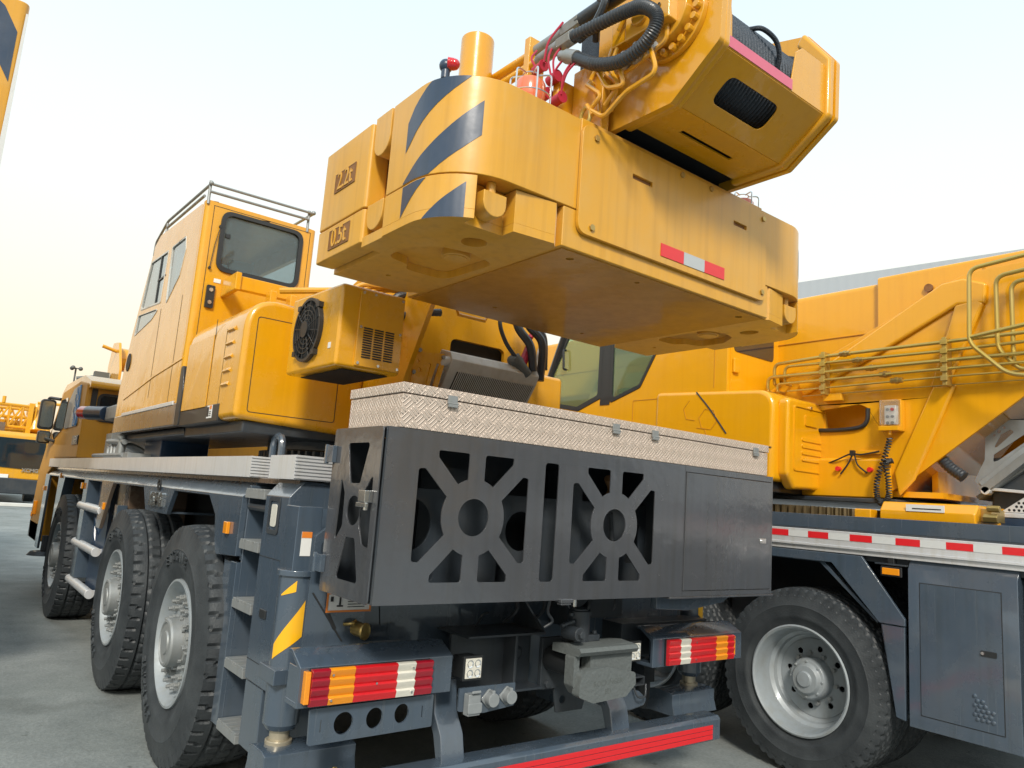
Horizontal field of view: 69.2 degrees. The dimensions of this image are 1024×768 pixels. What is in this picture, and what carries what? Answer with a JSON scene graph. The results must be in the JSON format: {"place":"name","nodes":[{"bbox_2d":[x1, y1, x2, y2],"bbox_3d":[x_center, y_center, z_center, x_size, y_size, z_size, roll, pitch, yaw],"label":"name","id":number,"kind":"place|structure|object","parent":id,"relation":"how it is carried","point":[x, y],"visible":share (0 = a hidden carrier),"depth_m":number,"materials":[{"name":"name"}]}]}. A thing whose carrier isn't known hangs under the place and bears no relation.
{"place":"outdoors","nodes":[
{"label":"outdoors","id":0,"kind":"place"},
{"bbox_2d":[0,493,1023,767],"bbox_3d":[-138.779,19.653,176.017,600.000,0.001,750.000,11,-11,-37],"label":"ground","id":1,"kind":"structure","parent":0,"point":[58,709],"depth_m":5.40,"materials":[{"name":"concrete"}]},
{"bbox_2d":[0,0,29,163],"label":"mobile crane","id":2,"kind":"object","parent":1,"relation":"on","point":[14,15],"visible":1,"depth_m":6.01,"materials":[{"name":"yellow paint"}]},
{"bbox_2d":[0,502,32,506],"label":"kerb","id":3,"kind":"structure","parent":1,"relation":"on","point":[16,504],"depth_m":30.49,"materials":[{"name":"white paint"}]},
{"bbox_2d":[0,396,59,501],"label":"mobile crane","id":4,"kind":"object","parent":1,"relation":"on","point":[22,451],"visible":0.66,"depth_m":33.50,"materials":[{"name":"yellow paint"}]},
{"bbox_2d":[26,0,839,767],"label":"mobile crane","id":5,"kind":"object","parent":1,"relation":"on","point":[280,510],"visible":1,"depth_m":3.60,"materials":[{"name":"metal"}]},
{"bbox_2d":[312,426,384,604],"bbox_3d":[-0.662,0.499,2.932,0.041,0.662,0.460,11,-11,-37],"label":"cage side door","id":6,"kind":"structure","parent":5,"relation":"in","point":[327,563],"depth_m":2.93,"materials":[{"name":"metal"}]},
{"bbox_2d":[682,472,770,590],"bbox_3d":[1.186,0.812,4.040,0.764,0.598,0.026,11,-11,-37],"label":"cage door","id":7,"kind":"structure","parent":5,"relation":"in","point":[727,522],"depth_m":4.01,"materials":[{"name":"metal"}]},
{"bbox_2d":[545,250,1023,767],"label":"mobile crane","id":8,"kind":"object","parent":1,"relation":"on","point":[891,629],"visible":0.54,"depth_m":5.08,"materials":[{"name":"metal"}]},
{"bbox_2d":[798,249,1023,509],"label":"warehouse","id":9,"kind":"structure","parent":1,"relation":"on","point":[824,286],"depth_m":22.56,"materials":[{"name":"metal"}]},
{"bbox_2d":[0,0,1023,431],"label":"sky","id":10,"kind":"structure","parent":0,"point":[122,112],"materials":[{"name":"white"}]}
]}

